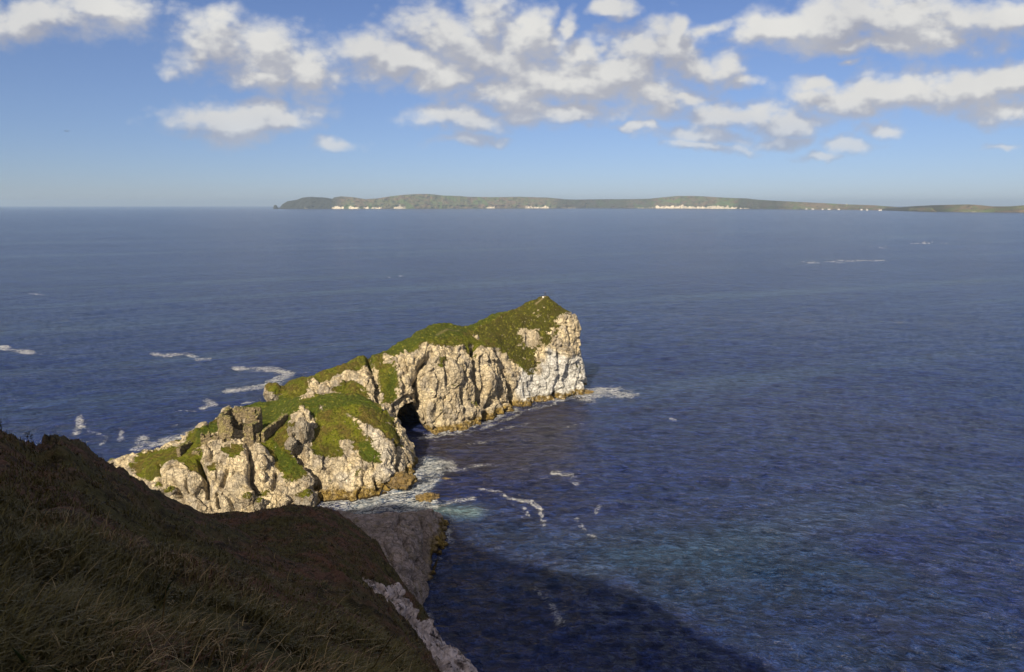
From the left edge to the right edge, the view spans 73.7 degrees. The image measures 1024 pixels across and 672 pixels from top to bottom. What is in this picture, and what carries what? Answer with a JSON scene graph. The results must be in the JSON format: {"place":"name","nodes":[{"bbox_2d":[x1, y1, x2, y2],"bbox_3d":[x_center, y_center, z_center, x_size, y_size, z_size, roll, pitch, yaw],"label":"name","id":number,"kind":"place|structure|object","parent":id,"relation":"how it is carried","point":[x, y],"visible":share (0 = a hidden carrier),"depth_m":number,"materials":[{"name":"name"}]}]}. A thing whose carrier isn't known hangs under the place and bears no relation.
{"place":"outdoors","nodes":[
{"label":"outdoors","id":0,"kind":"place"},
{"bbox_2d":[0,429,442,671],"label":"hillside","id":1,"kind":"structure","parent":0,"point":[61,453],"depth_m":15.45,"materials":[{"name":"green plant"}]},
{"bbox_2d":[12,647,33,671],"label":"grass stalk","id":2,"kind":"object","parent":1,"relation":"on","point":[19,655],"depth_m":3.06,"materials":[{"name":"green plant"}]},
{"bbox_2d":[106,615,138,631],"bbox_3d":[-2.139,1.596,3.718,0.617,0.425,0.033,8,14,36],"label":"grass stalk","id":3,"kind":"object","parent":1,"relation":"on","point":[115,624],"depth_m":3.76,"materials":[{"name":"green plant"}]},
{"bbox_2d":[160,577,166,629],"bbox_3d":[-2.241,1.770,4.386,0.013,0.812,0.570,-9,14,-39],"label":"grass stalk","id":4,"kind":"object","parent":1,"relation":"on","point":[164,606],"depth_m":4.34,"materials":[{"name":"brown plant"}]},
{"bbox_2d":[157,576,177,609],"bbox_3d":[-2.826,2.127,5.599,0.022,0.685,0.776,-10,15,-42],"label":"grass stalk","id":5,"kind":"object","parent":1,"relation":"on","point":[167,588],"depth_m":5.64,"materials":[{"name":"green plant"}]},
{"bbox_2d":[189,620,204,634],"bbox_3d":[-2.141,2.038,4.640,0.018,0.488,0.606,-9,14,-38],"label":"grass stalk","id":6,"kind":"object","parent":1,"relation":"on","point":[193,625],"depth_m":4.69,"materials":[{"name":"plant"}]},
{"bbox_2d":[206,644,221,671],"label":"grass stalk","id":7,"kind":"object","parent":1,"relation":"on","point":[211,657],"depth_m":3.82,"materials":[{"name":"plant"}]},
{"bbox_2d":[372,630,397,669],"bbox_3d":[-1.006,2.499,5.346,0.036,0.857,0.664,-8,14,-36],"label":"grass stalk","id":8,"kind":"object","parent":1,"relation":"on","point":[378,658],"depth_m":5.39,"materials":[{"name":"plant"}]},
{"bbox_2d":[381,645,413,671],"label":"grass stalk","id":9,"kind":"object","parent":1,"relation":"on","point":[397,657],"depth_m":5.50,"materials":[{"name":"plant"}]},
{"bbox_2d":[108,392,417,513],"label":"headland","id":10,"kind":"structure","parent":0,"point":[356,447],"depth_m":193.02,"materials":[{"name":"stone"}]},
{"bbox_2d":[163,486,177,497],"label":"boulder","id":11,"kind":"object","parent":10,"relation":"on","point":[171,490],"visible":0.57,"depth_m":178.61,"materials":[{"name":"stone"}]},
{"bbox_2d":[176,441,191,456],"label":"ruined wall","id":12,"kind":"structure","parent":10,"relation":"on","point":[182,448],"depth_m":189.63,"materials":[{"name":"beige stone"}]},
{"bbox_2d":[191,450,200,454],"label":"ruined wall","id":13,"kind":"structure","parent":10,"relation":"on","point":[195,452],"depth_m":187.29,"materials":[{"name":"beige stone"}]},
{"bbox_2d":[200,406,262,446],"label":"castle ruin","id":14,"kind":"object","parent":10,"relation":"on","point":[229,420],"visible":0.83,"depth_m":192.08,"materials":[{"name":"beige stone"}]},
{"bbox_2d":[241,492,254,509],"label":"boulder","id":15,"kind":"object","parent":10,"relation":"on","point":[247,498],"visible":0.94,"depth_m":176.12,"materials":[{"name":"stone"}]},
{"bbox_2d":[254,433,260,441],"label":"ruined wall","id":16,"kind":"structure","parent":10,"relation":"on","point":[257,438],"depth_m":193.00,"materials":[{"name":"beige stone"}]},
{"bbox_2d":[253,497,266,510],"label":"boulder","id":17,"kind":"object","parent":10,"relation":"on","point":[259,502],"visible":0.88,"depth_m":176.96,"materials":[{"name":"stone"}]},
{"bbox_2d":[261,413,287,442],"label":"ruined wall","id":18,"kind":"structure","parent":10,"relation":"on","point":[267,432],"depth_m":197.85,"materials":[{"name":"beige stone"}]},
{"bbox_2d":[284,437,296,450],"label":"boulder","id":19,"kind":"object","parent":10,"relation":"on","point":[290,443],"visible":1,"depth_m":191.74,"materials":[{"name":"stone"}]},
{"bbox_2d":[287,422,295,436],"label":"rock pinnacle","id":20,"kind":"object","parent":10,"relation":"on","point":[290,428],"visible":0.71,"depth_m":196.41,"materials":[{"name":"stone"}]},
{"bbox_2d":[294,417,310,444],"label":"rock pinnacle","id":21,"kind":"object","parent":10,"relation":"on","point":[302,426],"visible":0.98,"depth_m":195.51,"materials":[{"name":"stone"}]},
{"bbox_2d":[292,489,316,506],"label":"boulder","id":22,"kind":"object","parent":10,"relation":"on","point":[306,497],"visible":0.62,"depth_m":182.22,"materials":[{"name":"stone"}]},
{"bbox_2d":[382,474,390,482],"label":"boulder","id":23,"kind":"object","parent":10,"relation":"on","point":[385,479],"visible":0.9,"depth_m":194.65,"materials":[{"name":"stone"}]},
{"bbox_2d":[388,471,417,489],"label":"shore rock","id":24,"kind":"object","parent":10,"relation":"on","point":[402,480],"visible":0.99,"depth_m":195.07,"materials":[{"name":"brown stone"}]},
{"bbox_2d":[199,502,477,671],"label":"hillside","id":25,"kind":"structure","parent":0,"point":[450,659],"depth_m":74.22,"materials":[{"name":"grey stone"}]},
{"bbox_2d":[327,507,448,606],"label":"cliff","id":26,"kind":"structure","parent":0,"point":[410,542],"depth_m":153.79,"materials":[{"name":"grey stone"}]},
{"bbox_2d":[278,296,586,434],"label":"headland","id":27,"kind":"structure","parent":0,"point":[436,379],"depth_m":259.58,"materials":[{"name":"stone"}]},
{"bbox_2d":[263,382,285,401],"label":"rocky hummock","id":28,"kind":"object","parent":27,"relation":"on","point":[273,391],"visible":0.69,"depth_m":230.39,"materials":[{"name":"stone"}]},
{"bbox_2d":[584,389,593,393],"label":"shore rock","id":29,"kind":"object","parent":27,"relation":"on","point":[588,391],"visible":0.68,"depth_m":294.80,"materials":[{"name":"brown stone"}]},
{"bbox_2d":[0,206,1023,671],"bbox_3d":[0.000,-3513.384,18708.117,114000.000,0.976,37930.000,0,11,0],"label":"sea","id":30,"kind":"structure","parent":0,"point":[784,440],"depth_m":291.74,"materials":[{"name":"liquid"}]},
{"bbox_2d":[415,492,439,501],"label":"sea rock","id":31,"kind":"object","parent":30,"relation":"in","point":[429,496],"visible":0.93,"depth_m":188.26,"materials":[{"name":"brown stone"}]},
{"bbox_2d":[0,0,1023,205],"label":"sky","id":32,"kind":"structure","parent":0,"point":[158,102],"materials":[{"name":"blue"}]},
{"bbox_2d":[279,194,936,211],"bbox_3d":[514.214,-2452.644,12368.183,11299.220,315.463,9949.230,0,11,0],"label":"island","id":33,"kind":"structure","parent":0,"point":[421,201],"depth_m":14732.53,"materials":[{"name":"green plant"}]},
{"bbox_2d":[882,204,1023,212],"bbox_3d":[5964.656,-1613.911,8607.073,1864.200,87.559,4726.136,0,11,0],"label":"island","id":34,"kind":"structure","parent":0,"point":[969,208],"depth_m":7769.36,"materials":[{"name":"green plant"}]}
]}

